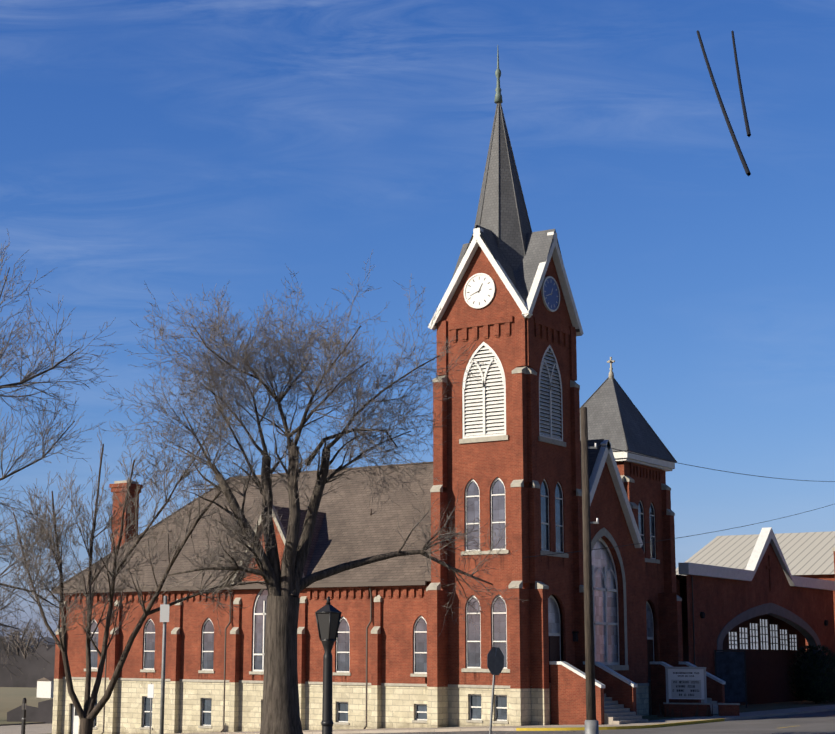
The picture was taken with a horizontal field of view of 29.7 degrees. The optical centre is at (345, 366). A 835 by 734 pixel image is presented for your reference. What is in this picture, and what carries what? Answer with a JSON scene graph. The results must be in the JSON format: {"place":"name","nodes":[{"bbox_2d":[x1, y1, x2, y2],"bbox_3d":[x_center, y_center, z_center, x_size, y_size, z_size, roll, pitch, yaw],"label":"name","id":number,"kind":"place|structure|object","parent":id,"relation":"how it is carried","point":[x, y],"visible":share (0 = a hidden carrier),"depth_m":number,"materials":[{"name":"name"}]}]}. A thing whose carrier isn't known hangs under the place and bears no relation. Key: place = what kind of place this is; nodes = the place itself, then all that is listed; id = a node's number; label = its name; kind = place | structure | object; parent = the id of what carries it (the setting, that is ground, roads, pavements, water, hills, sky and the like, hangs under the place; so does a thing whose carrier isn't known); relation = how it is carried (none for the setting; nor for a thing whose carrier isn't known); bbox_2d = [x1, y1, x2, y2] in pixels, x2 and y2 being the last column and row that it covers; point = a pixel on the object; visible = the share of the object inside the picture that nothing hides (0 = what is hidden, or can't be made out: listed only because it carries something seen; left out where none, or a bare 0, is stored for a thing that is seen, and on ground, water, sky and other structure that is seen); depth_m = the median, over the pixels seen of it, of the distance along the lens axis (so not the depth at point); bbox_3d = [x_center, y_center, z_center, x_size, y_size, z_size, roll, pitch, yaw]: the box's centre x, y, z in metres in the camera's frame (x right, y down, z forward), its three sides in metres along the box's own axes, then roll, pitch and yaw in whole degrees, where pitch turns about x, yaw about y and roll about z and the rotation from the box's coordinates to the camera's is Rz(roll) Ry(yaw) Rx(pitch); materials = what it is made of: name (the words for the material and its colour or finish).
{"place":"outdoors","nodes":[
{"label":"outdoors","id":0,"kind":"place"},
{"bbox_2d":[0,636,54,723],"bbox_3d":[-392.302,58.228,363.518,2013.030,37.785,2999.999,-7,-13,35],"label":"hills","id":1,"kind":"structure","parent":0,"point":[32,669],"depth_m":240.66,"materials":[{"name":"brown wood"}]},
{"bbox_2d":[0,668,834,733],"bbox_3d":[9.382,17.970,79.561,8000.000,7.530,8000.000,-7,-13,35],"label":"ground","id":2,"kind":"structure","parent":0,"point":[769,718],"depth_m":81.77,"materials":[{"name":"asphalt"},{"name":"concrete"}]},
{"bbox_2d":[21,698,26,733],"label":"bollard","id":3,"kind":"object","parent":2,"relation":"on","point":[24,701],"visible":1,"depth_m":112.42,"materials":[{"name":"black metal"}]},
{"bbox_2d":[3,616,56,658],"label":"trees","id":4,"kind":"object","parent":2,"relation":"on","point":[25,639],"visible":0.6,"depth_m":330.36,"materials":[{"name":"brown plant"}]},
{"bbox_2d":[37,677,53,697],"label":"white shed","id":5,"kind":"structure","parent":2,"relation":"on","point":[45,687],"depth_m":205.73,"materials":[{"name":"paint"}]},
{"bbox_2d":[0,230,121,678],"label":"tree","id":6,"kind":"object","parent":2,"relation":"on","point":[26,377],"visible":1,"depth_m":38.34,"materials":[{"name":"brown plant"}]},
{"bbox_2d":[147,683,153,733],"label":"street sign","id":7,"kind":"object","parent":2,"relation":"on","point":[150,694],"visible":1,"depth_m":89.72,"materials":[{"name":"metal"}]},
{"bbox_2d":[0,424,304,733],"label":"young tree","id":8,"kind":"object","parent":2,"relation":"on","point":[88,713],"visible":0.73,"depth_m":57.04,"materials":[{"name":"brown plant"}]},
{"bbox_2d":[160,596,169,733],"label":"parking sign","id":9,"kind":"object","parent":2,"relation":"on","point":[164,612],"visible":1,"depth_m":54.03,"materials":[{"name":"metal"}]},
{"bbox_2d":[99,250,526,733],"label":"bare tree","id":10,"kind":"object","parent":2,"relation":"on","point":[286,583],"visible":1,"depth_m":55.75,"materials":[{"name":"brown plant"}]},
{"bbox_2d":[315,596,341,733],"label":"lamp post","id":11,"kind":"object","parent":2,"relation":"on","point":[328,615],"visible":1,"depth_m":29.16,"materials":[{"name":"black metal"}]},
{"bbox_2d":[52,439,678,733],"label":"facade","id":12,"kind":"structure","parent":2,"relation":"on","point":[214,679],"depth_m":90.86,"materials":[{"name":"red brick"}]},
{"bbox_2d":[53,462,432,593],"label":"church roof","id":13,"kind":"structure","parent":12,"relation":"attached to","point":[356,525],"depth_m":95.28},
{"bbox_2d":[487,647,503,733],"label":"stop sign","id":14,"kind":"object","parent":2,"relation":"on","point":[495,660],"visible":1,"depth_m":49.94,"materials":[{"name":"metal"}]},
{"bbox_2d":[580,407,598,733],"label":"utility pole","id":15,"kind":"object","parent":2,"relation":"on","point":[591,724],"visible":1,"depth_m":47.51,"materials":[{"name":"brown wood"}]},
{"bbox_2d":[523,30,834,557],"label":"wires","id":16,"kind":"object","parent":15,"relation":"attached to","point":[740,154],"visible":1,"depth_m":10.92,"materials":[{"name":"black"}]},
{"bbox_2d":[428,718,830,733],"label":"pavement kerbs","id":17,"kind":"structure","parent":2,"relation":"on","point":[570,727],"depth_m":75.23,"materials":[{"name":"concrete"},{"name":"yellow paint"}]},
{"bbox_2d":[549,631,725,724],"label":"entrance stairs","id":18,"kind":"structure","parent":2,"relation":"on","point":[615,697],"depth_m":80.49,"materials":[{"name":"red brick"}]},
{"bbox_2d":[663,667,709,716],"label":"church sign","id":19,"kind":"object","parent":2,"relation":"on","point":[685,682],"visible":0.98,"depth_m":87.68,"materials":[{"name":"grey stone"}]},
{"bbox_2d":[657,703,739,716],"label":"planter","id":20,"kind":"object","parent":2,"relation":"on","point":[728,709],"visible":0.52,"depth_m":87.36,"materials":[{"name":"brick"}]},
{"bbox_2d":[714,650,746,707],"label":"gate","id":21,"kind":"structure","parent":2,"relation":"on","point":[730,669],"depth_m":103.35,"materials":[{"name":"blue metal"}]},
{"bbox_2d":[676,527,834,704],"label":"annex building","id":22,"kind":"structure","parent":2,"relation":"on","point":[767,611],"depth_m":114.51,"materials":[{"name":"brick"}]},
{"bbox_2d":[676,531,834,649],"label":"metal roof","id":23,"kind":"structure","parent":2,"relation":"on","point":[808,554],"depth_m":139.92,"materials":[{"name":"beige metal"}]},
{"bbox_2d":[785,644,834,703],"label":"yew shrub","id":24,"kind":"object","parent":2,"relation":"on","point":[814,675],"visible":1,"depth_m":108.91,"materials":[{"name":"green plant"}]},
{"bbox_2d":[832,547,834,572],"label":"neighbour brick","id":25,"kind":"object","parent":2,"relation":"on","point":[833,549],"visible":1,"depth_m":127.08,"materials":[{"name":"brick"}]},
{"bbox_2d":[0,0,834,638],"label":"sky","id":26,"kind":"structure","parent":0,"point":[181,146],"materials":[{"name":"blue"}]},
{"bbox_2d":[426,48,584,727],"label":"church tower","id":27,"kind":"structure","parent":0,"point":[509,450],"depth_m":83.74,"materials":[{"name":"red brick"}]},
{"bbox_2d":[580,357,682,679],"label":"church tower","id":28,"kind":"structure","parent":0,"point":[616,419],"depth_m":97.22,"materials":[{"name":"red brick"}]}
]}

